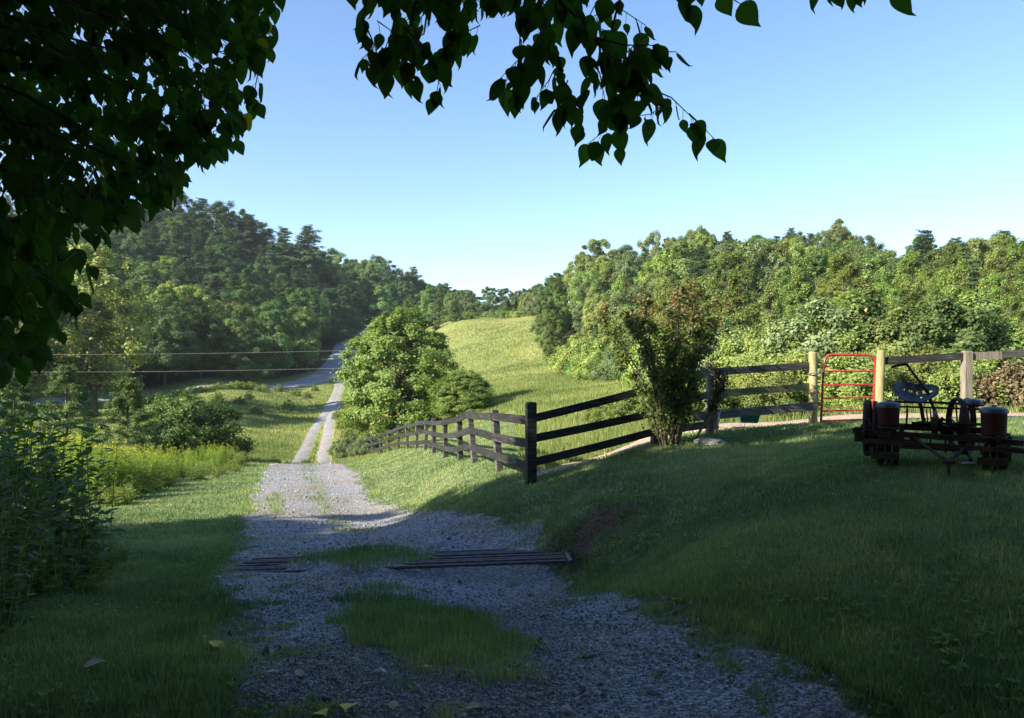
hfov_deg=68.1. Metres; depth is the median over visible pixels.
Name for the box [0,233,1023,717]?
ground
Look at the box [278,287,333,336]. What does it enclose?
broadleaf tree
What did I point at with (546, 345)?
broadleaf tree
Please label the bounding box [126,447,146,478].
goldenrod
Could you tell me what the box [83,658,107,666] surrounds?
fallen leaf
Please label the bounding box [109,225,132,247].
broadleaf tree
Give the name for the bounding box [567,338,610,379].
bush
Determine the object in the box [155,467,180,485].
grass clump
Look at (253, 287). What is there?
broadleaf tree
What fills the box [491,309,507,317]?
bush
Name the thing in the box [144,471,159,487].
grass clump
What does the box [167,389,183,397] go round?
bush
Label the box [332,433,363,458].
bush
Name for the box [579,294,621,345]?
broadleaf tree
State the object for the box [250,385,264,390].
bush
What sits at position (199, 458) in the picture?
goldenrod
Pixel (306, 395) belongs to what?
bush
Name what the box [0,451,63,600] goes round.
leafy weed
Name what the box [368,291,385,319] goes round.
broadleaf tree
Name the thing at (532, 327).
bush
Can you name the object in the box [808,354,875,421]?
metal gate
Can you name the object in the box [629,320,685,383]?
bush
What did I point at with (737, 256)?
broadleaf tree
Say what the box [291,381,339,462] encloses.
wheel track
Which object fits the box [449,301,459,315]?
broadleaf tree
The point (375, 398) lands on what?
broadleaf tree
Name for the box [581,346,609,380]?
bush
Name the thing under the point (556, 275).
broadleaf tree
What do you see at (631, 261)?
broadleaf tree
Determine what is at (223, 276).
broadleaf tree
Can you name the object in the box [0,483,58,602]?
leafy weed
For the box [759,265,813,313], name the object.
broadleaf tree
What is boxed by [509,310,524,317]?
bush
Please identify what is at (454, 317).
bush
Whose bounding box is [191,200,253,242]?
broadleaf tree
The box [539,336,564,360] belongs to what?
bush
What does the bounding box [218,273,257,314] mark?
pine tree
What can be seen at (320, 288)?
pine tree
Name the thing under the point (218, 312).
pine tree
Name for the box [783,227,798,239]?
pine tree
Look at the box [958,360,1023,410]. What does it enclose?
bush
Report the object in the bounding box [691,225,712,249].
broadleaf tree
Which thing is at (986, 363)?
bush
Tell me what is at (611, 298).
broadleaf tree
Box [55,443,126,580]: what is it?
leafy weed
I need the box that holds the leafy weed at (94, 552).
[38,501,112,592]
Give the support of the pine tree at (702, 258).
on the ground at (606, 517)
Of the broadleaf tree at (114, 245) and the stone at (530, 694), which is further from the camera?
the broadleaf tree at (114, 245)
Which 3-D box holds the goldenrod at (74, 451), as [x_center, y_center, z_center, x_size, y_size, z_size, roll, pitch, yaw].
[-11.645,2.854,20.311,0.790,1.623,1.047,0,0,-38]
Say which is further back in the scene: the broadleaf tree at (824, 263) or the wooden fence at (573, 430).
the broadleaf tree at (824, 263)
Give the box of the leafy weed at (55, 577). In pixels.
[11,487,70,597]
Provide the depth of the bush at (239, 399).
92.39 m
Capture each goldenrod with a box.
[6,422,46,489]
[15,427,64,471]
[23,436,65,485]
[29,429,64,475]
[37,429,80,474]
[49,425,99,490]
[59,439,91,491]
[61,442,97,499]
[62,436,89,485]
[73,443,111,500]
[80,451,117,497]
[83,444,119,495]
[83,446,118,483]
[85,446,121,486]
[94,438,131,483]
[95,444,126,483]
[105,445,132,474]
[109,445,135,479]
[109,447,140,485]
[111,453,132,479]
[113,446,142,477]
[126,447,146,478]
[129,444,157,479]
[143,449,160,480]
[144,444,167,475]
[144,448,164,477]
[157,452,175,473]
[159,447,175,475]
[166,447,184,472]
[167,449,187,471]
[167,454,182,477]
[174,450,192,473]
[183,448,197,470]
[184,451,196,465]
[193,447,203,463]
[197,441,214,463]
[201,445,212,463]
[209,445,221,465]
[212,443,222,464]
[219,445,229,464]
[222,443,237,458]
[224,446,235,460]
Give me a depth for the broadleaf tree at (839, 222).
129.30 m
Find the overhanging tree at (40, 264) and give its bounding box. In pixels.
[0,0,915,390]
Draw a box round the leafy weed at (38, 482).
[0,407,62,572]
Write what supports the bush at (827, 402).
on the ground at (606, 517)
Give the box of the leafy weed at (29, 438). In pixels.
[0,382,81,528]
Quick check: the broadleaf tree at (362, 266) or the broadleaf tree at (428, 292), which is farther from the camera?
the broadleaf tree at (362, 266)
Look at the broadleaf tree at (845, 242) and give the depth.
80.48 m
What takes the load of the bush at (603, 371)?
on the ground at (606, 517)
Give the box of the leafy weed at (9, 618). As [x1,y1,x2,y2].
[0,454,53,634]
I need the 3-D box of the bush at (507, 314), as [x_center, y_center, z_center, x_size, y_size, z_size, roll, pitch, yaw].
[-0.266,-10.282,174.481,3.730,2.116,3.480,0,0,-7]
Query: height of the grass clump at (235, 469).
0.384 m
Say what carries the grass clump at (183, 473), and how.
on the ground at (606, 517)
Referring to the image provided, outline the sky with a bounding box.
[0,0,1023,304]
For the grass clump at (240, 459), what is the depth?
32.24 m
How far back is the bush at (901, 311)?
25.64 m
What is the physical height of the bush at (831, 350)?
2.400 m
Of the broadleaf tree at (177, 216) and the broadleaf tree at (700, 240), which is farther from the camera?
the broadleaf tree at (177, 216)
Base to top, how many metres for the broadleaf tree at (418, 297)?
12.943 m
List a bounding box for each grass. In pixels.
[1,314,634,462]
[13,397,1023,543]
[514,387,1023,478]
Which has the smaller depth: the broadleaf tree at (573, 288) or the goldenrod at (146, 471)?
the goldenrod at (146, 471)
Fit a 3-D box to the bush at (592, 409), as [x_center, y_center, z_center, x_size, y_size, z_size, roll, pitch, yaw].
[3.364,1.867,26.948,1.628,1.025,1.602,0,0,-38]
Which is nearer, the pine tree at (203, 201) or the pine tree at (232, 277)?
the pine tree at (232, 277)
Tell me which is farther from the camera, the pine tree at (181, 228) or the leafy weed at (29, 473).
the pine tree at (181, 228)
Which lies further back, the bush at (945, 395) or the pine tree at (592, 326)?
the pine tree at (592, 326)
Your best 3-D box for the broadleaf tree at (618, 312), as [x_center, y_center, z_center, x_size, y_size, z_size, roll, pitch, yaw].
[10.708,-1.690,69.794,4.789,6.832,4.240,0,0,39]
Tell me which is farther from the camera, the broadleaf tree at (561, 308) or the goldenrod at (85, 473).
the broadleaf tree at (561, 308)
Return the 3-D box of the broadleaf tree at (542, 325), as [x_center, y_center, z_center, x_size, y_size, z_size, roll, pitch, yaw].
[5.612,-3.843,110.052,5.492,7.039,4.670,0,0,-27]
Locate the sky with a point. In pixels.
(886, 122)
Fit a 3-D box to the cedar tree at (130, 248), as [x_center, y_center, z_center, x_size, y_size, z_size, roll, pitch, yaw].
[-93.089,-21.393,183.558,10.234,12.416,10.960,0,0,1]
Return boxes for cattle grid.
[224,548,573,572]
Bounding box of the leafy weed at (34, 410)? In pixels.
[0,387,41,486]
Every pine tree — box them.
[5,195,15,212]
[124,281,147,299]
[133,209,154,238]
[136,209,156,235]
[136,260,152,286]
[144,224,170,261]
[144,269,168,302]
[146,207,172,224]
[154,216,165,235]
[155,209,183,242]
[156,243,193,275]
[169,225,191,251]
[171,261,203,287]
[182,211,199,242]
[183,197,218,230]
[183,235,206,283]
[190,218,214,249]
[191,252,204,282]
[193,248,228,291]
[202,235,232,269]
[206,274,231,304]
[209,306,224,336]
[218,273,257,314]
[222,229,236,257]
[224,258,249,289]
[228,242,254,273]
[232,212,269,249]
[242,230,266,262]
[246,259,255,276]
[247,244,269,263]
[249,257,270,294]
[258,240,287,279]
[264,226,303,280]
[266,279,288,300]
[272,292,295,326]
[278,224,333,279]
[282,250,300,281]
[286,265,309,306]
[287,271,310,306]
[304,274,316,292]
[307,282,333,316]
[308,298,334,337]
[393,294,402,308]
[406,266,424,303]
[433,289,448,317]
[537,301,562,332]
[556,277,568,301]
[579,304,598,339]
[590,327,599,346]
[620,293,647,331]
[683,262,703,282]
[685,245,721,275]
[719,231,733,244]
[773,235,788,258]
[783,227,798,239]
[804,232,814,248]
[888,253,926,285]
[899,229,945,271]
[905,236,931,269]
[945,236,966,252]
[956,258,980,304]
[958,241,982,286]
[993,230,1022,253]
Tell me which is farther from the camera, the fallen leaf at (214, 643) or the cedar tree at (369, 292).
the cedar tree at (369, 292)
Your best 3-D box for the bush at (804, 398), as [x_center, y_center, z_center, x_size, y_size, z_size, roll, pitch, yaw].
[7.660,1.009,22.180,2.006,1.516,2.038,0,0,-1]
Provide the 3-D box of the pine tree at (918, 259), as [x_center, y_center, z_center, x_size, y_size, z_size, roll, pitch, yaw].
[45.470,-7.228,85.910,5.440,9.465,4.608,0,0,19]
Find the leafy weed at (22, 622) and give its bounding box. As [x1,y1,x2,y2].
[0,512,54,631]
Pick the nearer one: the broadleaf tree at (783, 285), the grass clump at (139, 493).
the grass clump at (139, 493)
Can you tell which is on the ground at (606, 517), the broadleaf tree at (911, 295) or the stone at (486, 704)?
the broadleaf tree at (911, 295)
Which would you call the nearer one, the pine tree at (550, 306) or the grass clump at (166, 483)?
the grass clump at (166, 483)
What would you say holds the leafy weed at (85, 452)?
on the ground at (606, 517)
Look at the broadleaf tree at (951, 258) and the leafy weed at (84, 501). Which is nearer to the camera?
the leafy weed at (84, 501)
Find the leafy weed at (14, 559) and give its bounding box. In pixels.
[0,488,64,614]
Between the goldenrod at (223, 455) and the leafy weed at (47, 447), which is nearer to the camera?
the leafy weed at (47, 447)
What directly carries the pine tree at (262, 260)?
on the ground at (606, 517)
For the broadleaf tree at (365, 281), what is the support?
on the ground at (606, 517)
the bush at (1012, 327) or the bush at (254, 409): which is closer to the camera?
the bush at (1012, 327)
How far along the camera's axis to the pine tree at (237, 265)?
189.20 m
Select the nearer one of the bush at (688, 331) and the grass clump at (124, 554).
the grass clump at (124, 554)
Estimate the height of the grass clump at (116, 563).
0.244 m
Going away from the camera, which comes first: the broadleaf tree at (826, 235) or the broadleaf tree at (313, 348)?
the broadleaf tree at (826, 235)
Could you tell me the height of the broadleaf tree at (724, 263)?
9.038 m
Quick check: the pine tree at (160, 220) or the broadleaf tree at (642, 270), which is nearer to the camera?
the broadleaf tree at (642, 270)
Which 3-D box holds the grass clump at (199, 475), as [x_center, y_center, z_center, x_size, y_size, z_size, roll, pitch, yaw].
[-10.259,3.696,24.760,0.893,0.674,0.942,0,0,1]
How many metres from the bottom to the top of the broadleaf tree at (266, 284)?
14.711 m
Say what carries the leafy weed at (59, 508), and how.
on the ground at (606, 517)
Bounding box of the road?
[1,324,388,402]
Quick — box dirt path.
[537,413,1023,474]
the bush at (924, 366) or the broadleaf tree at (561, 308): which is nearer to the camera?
the bush at (924, 366)
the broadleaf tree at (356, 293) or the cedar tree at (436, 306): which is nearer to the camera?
the cedar tree at (436, 306)
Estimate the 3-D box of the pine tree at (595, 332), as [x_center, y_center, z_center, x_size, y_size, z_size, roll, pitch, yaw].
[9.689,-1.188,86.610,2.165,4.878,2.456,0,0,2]
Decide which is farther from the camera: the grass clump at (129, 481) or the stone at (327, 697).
the grass clump at (129, 481)
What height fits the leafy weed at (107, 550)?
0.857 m
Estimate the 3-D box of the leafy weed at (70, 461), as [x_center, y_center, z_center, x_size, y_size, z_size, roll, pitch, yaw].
[-5.416,1.532,9.038,0.894,1.949,0.948,0,0,5]
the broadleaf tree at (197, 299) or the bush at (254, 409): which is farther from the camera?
the broadleaf tree at (197, 299)
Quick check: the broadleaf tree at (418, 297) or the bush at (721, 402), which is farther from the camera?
the broadleaf tree at (418, 297)
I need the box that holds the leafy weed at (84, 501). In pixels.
[0,406,106,585]
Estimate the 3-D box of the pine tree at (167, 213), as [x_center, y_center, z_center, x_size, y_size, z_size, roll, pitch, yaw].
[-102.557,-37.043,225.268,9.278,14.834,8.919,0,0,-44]
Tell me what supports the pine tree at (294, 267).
on the ground at (606, 517)
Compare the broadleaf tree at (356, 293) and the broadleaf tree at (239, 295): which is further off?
the broadleaf tree at (356, 293)
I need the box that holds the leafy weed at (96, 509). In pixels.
[44,436,112,559]
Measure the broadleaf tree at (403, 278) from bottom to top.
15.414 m
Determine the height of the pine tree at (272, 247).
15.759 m
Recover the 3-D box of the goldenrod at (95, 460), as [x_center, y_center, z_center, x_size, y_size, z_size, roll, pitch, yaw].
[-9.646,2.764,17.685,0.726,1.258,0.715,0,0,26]
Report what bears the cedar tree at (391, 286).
on the ground at (606, 517)
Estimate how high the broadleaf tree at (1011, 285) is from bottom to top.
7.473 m
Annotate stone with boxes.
[321,695,333,700]
[476,700,493,710]
[526,691,534,698]
[586,653,596,657]
[645,687,659,695]
[694,437,726,445]
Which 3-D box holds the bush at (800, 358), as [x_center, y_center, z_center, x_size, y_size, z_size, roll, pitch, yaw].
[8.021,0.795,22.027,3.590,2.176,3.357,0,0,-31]
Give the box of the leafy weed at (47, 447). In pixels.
[0,394,74,544]
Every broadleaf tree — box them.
[1,283,124,414]
[47,241,162,416]
[66,241,89,280]
[70,225,87,241]
[87,235,136,285]
[106,314,160,378]
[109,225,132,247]
[115,283,205,379]
[118,238,131,256]
[120,229,155,244]
[121,234,154,264]
[122,261,183,289]
[129,303,205,387]
[146,291,205,319]
[150,280,229,323]
[152,255,194,284]
[156,217,198,265]
[163,193,200,231]
[169,304,234,374]
[179,313,228,378]
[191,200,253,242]
[191,283,217,310]
[193,287,209,313]
[201,232,227,265]
[201,243,250,283]
[203,272,231,300]
[206,318,250,371]
[211,313,232,334]
[212,289,263,319]
[214,217,242,250]
[221,302,266,322]
[233,282,273,314]
[234,303,297,370]
[235,271,250,298]
[242,262,287,300]
[245,300,301,378]
[253,222,275,248]
[266,306,320,369]
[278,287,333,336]
[282,300,293,321]
[286,269,319,294]
[289,310,318,366]
[291,306,321,371]
[299,248,335,283]
[317,247,353,288]
[330,306,463,444]
[336,284,363,309]
[344,271,360,280]
[346,280,368,306]
[347,259,361,272]
[352,283,364,308]
[354,259,380,278]
[355,265,376,283]
[358,253,403,294]
[361,274,373,305]
[366,284,398,322]
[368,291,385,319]
[394,281,420,310]
[400,277,413,297]
[402,281,419,307]
[412,291,437,320]
[419,285,437,321]
[433,282,460,320]
[443,290,451,316]
[445,290,469,315]
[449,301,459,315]
[460,289,478,312]
[475,286,504,311]
[496,288,514,311]
[506,291,521,310]
[514,288,531,303]
[517,293,528,309]
[526,286,537,299]
[529,283,543,300]
[533,309,567,349]
[535,277,568,315]
[541,322,555,358]
[542,292,573,332]
[547,280,566,316]
[549,272,568,287]
[556,299,573,330]
[562,260,580,290]
[565,268,609,320]
[567,252,596,294]
[569,281,603,333]
[573,237,614,285]
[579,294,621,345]
[581,279,600,320]
[589,262,616,314]
[589,322,623,352]
[590,264,634,313]
[607,253,646,300]
[608,281,660,334]
[608,291,626,317]
[608,304,642,350]
[609,275,627,315]
[610,277,634,314]
[611,243,639,266]
[619,279,631,316]
[623,259,639,276]
[634,251,687,308]
[635,230,674,258]
[638,261,646,273]
[639,272,658,308]
[643,255,657,271]
[644,249,664,276]
[646,258,658,274]
[651,265,680,324]
[656,276,678,330]
[658,238,710,285]
[659,276,679,323]
[673,227,718,251]
[682,276,698,320]
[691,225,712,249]
[695,250,764,326]
[698,252,766,324]
[700,239,749,289]
[701,272,731,315]
[702,233,721,245]
[704,235,717,251]
[705,245,733,271]
[718,263,762,331]
[725,237,790,316]
[734,240,755,253]
[748,233,765,241]
[750,242,792,286]
[751,282,785,334]
[757,236,779,261]
[757,238,771,271]
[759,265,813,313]
[760,280,785,324]
[777,240,831,297]
[778,236,807,259]
[781,260,815,332]
[782,235,788,249]
[789,231,806,246]
[790,252,825,301]
[809,229,849,255]
[811,246,888,302]
[814,251,870,303]
[815,240,862,266]
[815,249,833,279]
[823,250,914,296]
[825,218,855,248]
[826,239,856,284]
[847,239,865,262]
[852,234,885,253]
[853,244,879,270]
[872,249,899,273]
[872,270,893,309]
[877,289,889,317]
[878,281,905,317]
[885,256,903,283]
[890,272,946,302]
[904,236,916,250]
[915,244,945,292]
[921,242,975,305]
[935,236,1016,284]
[938,241,972,272]
[941,258,972,309]
[946,256,979,289]
[966,269,1023,327]
[977,232,1023,284]
[979,260,1019,323]
[980,248,1023,320]
[986,232,1006,251]
[999,296,1023,327]
[1000,236,1023,322]
[1001,268,1023,324]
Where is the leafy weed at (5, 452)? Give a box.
[0,422,82,583]
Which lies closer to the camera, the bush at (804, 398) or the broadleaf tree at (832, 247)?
the bush at (804, 398)
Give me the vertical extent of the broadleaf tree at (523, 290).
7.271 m
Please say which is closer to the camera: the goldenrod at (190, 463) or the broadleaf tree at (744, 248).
the goldenrod at (190, 463)
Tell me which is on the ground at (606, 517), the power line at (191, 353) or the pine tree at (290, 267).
the pine tree at (290, 267)
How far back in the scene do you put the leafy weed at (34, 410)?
9.78 m
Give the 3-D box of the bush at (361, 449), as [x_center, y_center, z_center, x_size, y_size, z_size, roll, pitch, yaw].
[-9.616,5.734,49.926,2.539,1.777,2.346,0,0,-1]
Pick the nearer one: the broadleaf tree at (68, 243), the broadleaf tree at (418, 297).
the broadleaf tree at (68, 243)
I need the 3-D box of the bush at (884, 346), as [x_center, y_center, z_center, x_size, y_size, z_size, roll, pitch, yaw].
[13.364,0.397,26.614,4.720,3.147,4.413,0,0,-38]
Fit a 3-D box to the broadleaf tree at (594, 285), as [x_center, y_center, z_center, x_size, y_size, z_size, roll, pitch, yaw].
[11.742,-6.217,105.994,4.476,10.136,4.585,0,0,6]
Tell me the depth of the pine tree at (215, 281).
170.98 m
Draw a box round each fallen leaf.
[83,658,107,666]
[206,640,225,647]
[295,669,304,675]
[313,708,327,716]
[340,702,358,712]
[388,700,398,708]
[465,701,483,708]
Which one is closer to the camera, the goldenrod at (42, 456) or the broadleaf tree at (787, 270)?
the goldenrod at (42, 456)
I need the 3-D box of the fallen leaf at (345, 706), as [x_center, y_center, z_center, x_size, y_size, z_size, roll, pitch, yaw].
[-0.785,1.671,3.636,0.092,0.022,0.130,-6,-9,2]
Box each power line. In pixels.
[52,349,392,354]
[147,367,372,371]
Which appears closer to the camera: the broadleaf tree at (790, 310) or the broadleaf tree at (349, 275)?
the broadleaf tree at (790, 310)
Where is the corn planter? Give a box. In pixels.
[853,363,1023,477]
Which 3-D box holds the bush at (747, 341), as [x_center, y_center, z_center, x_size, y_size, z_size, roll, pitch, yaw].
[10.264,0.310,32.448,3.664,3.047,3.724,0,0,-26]
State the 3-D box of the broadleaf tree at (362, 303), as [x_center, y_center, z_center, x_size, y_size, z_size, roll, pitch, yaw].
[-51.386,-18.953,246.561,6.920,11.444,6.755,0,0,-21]
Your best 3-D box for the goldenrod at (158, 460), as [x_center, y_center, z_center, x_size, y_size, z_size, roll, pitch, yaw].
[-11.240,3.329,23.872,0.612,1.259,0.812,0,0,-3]
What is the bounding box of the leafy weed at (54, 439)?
[19,391,95,535]
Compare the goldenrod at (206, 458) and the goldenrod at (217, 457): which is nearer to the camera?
the goldenrod at (206, 458)
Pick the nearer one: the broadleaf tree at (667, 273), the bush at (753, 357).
the bush at (753, 357)
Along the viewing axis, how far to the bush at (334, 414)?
83.59 m
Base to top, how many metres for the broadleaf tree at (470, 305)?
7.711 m
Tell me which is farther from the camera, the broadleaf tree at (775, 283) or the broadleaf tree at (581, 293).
the broadleaf tree at (581, 293)
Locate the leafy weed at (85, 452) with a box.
[0,411,112,557]
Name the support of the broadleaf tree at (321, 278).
on the ground at (606, 517)
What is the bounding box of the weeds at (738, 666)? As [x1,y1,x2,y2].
[0,422,1023,717]
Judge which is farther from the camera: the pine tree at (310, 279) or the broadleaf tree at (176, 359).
the pine tree at (310, 279)
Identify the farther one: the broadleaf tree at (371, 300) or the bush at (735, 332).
the broadleaf tree at (371, 300)
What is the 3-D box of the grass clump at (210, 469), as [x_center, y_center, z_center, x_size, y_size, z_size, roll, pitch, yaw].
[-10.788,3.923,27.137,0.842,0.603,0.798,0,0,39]
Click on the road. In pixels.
(320, 374)
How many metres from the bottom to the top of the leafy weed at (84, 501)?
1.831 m
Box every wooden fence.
[364,402,536,484]
[537,369,707,465]
[693,352,817,434]
[875,350,1023,414]
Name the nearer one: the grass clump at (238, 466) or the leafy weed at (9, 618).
the leafy weed at (9, 618)
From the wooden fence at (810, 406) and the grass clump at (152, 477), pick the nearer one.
the wooden fence at (810, 406)
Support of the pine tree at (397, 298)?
on the ground at (606, 517)
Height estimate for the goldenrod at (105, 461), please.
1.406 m
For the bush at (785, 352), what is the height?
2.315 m
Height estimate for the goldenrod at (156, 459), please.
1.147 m
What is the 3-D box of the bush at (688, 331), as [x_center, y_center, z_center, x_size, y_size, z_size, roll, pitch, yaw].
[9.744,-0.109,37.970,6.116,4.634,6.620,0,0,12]
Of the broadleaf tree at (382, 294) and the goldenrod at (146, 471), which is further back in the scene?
the broadleaf tree at (382, 294)
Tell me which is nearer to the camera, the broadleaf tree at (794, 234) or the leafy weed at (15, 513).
the leafy weed at (15, 513)
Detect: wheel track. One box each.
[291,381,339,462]
[317,381,344,462]
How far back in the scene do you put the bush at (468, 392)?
51.89 m
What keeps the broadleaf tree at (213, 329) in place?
on the ground at (606, 517)
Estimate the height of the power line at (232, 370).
0.468 m
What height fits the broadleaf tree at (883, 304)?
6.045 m
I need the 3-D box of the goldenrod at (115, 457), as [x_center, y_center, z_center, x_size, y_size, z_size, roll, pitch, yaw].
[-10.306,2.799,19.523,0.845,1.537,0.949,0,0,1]
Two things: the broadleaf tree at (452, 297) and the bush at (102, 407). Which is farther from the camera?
the broadleaf tree at (452, 297)
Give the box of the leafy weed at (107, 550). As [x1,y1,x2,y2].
[72,496,119,569]
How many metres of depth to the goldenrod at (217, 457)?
32.52 m
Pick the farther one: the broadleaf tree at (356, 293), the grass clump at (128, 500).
the broadleaf tree at (356, 293)
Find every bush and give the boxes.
[98,402,108,408]
[111,391,191,444]
[131,387,257,458]
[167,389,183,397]
[194,386,208,392]
[200,384,216,391]
[220,384,232,388]
[227,381,238,388]
[232,381,246,388]
[232,396,246,404]
[240,382,252,388]
[243,389,254,399]
[246,381,259,389]
[247,404,263,413]
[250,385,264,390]
[273,384,285,390]
[281,399,294,410]
[288,388,301,395]
[301,390,312,398]
[311,385,318,390]
[327,439,342,455]
[331,408,340,418]
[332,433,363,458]
[335,418,343,429]
[339,427,355,437]
[347,433,382,456]
[426,370,496,418]
[447,314,464,321]
[462,311,474,318]
[475,310,483,316]
[480,312,491,316]
[486,309,496,316]
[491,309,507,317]
[504,311,512,316]
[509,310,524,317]
[522,297,542,316]
[529,313,543,332]
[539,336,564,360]
[546,333,593,373]
[547,343,570,366]
[562,342,595,376]
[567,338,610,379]
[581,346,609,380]
[582,404,614,422]
[589,331,632,380]
[589,398,646,427]
[596,275,735,446]
[597,356,612,381]
[601,383,646,417]
[608,332,649,382]
[615,379,648,415]
[616,330,661,382]
[621,322,664,385]
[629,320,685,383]
[644,312,740,373]
[658,316,750,377]
[668,377,735,421]
[686,317,754,370]
[689,365,742,412]
[694,363,731,439]
[699,370,739,382]
[702,343,751,368]
[703,325,761,366]
[719,330,761,366]
[724,374,762,400]
[729,349,840,411]
[732,317,819,374]
[732,337,760,366]
[732,373,818,418]
[739,351,821,401]
[742,295,877,365]
[742,325,833,356]
[759,372,807,402]
[761,345,846,364]
[795,354,854,409]
[804,348,912,411]
[805,290,921,360]
[809,286,949,347]
[812,316,877,362]
[815,344,845,360]
[817,369,871,408]
[849,302,957,366]
[852,330,950,368]
[862,365,913,408]
[879,293,1023,369]
[888,341,959,409]
[890,363,944,403]
[908,299,966,336]
[913,347,1016,409]
[929,290,1023,367]
[939,302,1016,371]
[949,359,1015,394]
[950,367,1023,409]
[951,342,1011,377]
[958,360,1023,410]
[1007,319,1021,333]
[1009,370,1023,398]
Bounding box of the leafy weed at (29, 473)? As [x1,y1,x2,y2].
[0,395,51,584]
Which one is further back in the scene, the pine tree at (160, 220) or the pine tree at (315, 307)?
the pine tree at (160, 220)
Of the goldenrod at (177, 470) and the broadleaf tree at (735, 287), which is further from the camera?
the broadleaf tree at (735, 287)
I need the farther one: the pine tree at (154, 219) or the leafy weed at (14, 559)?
the pine tree at (154, 219)
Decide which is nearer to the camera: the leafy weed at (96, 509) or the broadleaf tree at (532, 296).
the leafy weed at (96, 509)
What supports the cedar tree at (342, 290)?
on the ground at (606, 517)
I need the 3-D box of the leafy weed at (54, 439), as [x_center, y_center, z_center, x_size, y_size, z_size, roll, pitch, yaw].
[-6.357,1.535,10.405,1.062,2.182,1.001,0,0,35]
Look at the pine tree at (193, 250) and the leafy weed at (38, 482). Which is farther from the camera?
the pine tree at (193, 250)
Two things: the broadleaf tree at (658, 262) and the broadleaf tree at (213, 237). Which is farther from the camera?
the broadleaf tree at (213, 237)
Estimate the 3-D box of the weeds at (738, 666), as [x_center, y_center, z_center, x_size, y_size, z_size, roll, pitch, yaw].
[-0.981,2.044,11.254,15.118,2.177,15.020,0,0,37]
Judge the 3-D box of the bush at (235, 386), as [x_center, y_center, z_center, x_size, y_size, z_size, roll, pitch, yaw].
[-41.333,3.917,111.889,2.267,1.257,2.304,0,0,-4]
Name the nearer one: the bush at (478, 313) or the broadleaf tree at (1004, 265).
the broadleaf tree at (1004, 265)
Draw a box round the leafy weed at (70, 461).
[9,405,106,559]
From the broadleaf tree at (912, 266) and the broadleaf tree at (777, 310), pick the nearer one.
the broadleaf tree at (777, 310)
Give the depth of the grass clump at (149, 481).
20.93 m
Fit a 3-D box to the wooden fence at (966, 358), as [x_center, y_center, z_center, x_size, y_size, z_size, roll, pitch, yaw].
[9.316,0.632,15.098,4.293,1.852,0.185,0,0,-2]
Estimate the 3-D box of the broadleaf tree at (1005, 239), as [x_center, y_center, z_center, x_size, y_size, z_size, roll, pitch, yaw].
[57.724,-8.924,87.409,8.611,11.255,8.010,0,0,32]
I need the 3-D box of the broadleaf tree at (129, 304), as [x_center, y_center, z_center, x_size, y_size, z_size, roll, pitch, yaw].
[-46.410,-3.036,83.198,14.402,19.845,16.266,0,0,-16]
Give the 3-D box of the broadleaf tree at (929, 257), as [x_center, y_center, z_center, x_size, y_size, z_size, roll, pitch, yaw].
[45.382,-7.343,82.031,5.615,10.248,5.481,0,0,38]
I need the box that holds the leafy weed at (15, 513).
[0,421,37,611]
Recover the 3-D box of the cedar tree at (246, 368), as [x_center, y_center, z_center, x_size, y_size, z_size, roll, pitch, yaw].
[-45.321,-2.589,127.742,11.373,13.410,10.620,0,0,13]
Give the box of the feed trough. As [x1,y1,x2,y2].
[738,415,759,422]
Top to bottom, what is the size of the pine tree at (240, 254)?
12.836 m
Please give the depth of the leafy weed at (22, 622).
5.28 m
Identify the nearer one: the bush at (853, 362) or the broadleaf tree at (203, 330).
the bush at (853, 362)
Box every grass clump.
[83,559,115,582]
[90,477,125,499]
[90,484,116,501]
[96,485,125,506]
[103,548,126,568]
[104,481,142,506]
[110,545,133,560]
[111,484,135,503]
[117,475,143,497]
[125,473,153,494]
[128,479,145,494]
[143,476,153,488]
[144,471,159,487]
[146,471,173,487]
[146,477,163,490]
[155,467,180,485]
[156,472,175,487]
[174,467,187,477]
[185,462,209,479]
[201,460,221,474]
[208,467,224,477]
[217,463,228,472]
[227,464,238,471]
[230,456,243,466]
[232,454,246,464]
[233,462,242,471]
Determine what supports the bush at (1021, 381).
on the ground at (606, 517)
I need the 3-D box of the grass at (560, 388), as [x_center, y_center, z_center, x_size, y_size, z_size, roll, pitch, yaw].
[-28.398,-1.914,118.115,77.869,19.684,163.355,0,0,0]
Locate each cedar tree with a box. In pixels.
[0,371,39,437]
[23,364,115,447]
[93,377,166,457]
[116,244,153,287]
[116,325,149,379]
[121,245,137,288]
[204,315,252,369]
[211,304,278,380]
[252,290,263,306]
[274,282,297,306]
[318,287,358,341]
[326,267,340,288]
[328,284,364,334]
[343,293,368,331]
[349,273,365,293]
[360,283,373,311]
[373,283,400,314]
[392,297,424,334]
[430,292,447,325]
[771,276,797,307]
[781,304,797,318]
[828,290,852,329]
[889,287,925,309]
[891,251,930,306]
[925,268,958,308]
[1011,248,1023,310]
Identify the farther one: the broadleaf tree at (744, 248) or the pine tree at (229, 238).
the pine tree at (229, 238)
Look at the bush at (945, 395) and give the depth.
20.26 m
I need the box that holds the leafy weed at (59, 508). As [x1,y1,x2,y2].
[15,426,93,579]
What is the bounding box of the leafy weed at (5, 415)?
[0,394,25,513]
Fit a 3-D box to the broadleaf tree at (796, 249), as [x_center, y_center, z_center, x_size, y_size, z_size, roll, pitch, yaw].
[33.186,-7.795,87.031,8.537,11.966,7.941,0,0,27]
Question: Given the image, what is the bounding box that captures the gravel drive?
[206,463,868,717]
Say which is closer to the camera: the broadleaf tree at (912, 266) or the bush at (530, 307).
the broadleaf tree at (912, 266)

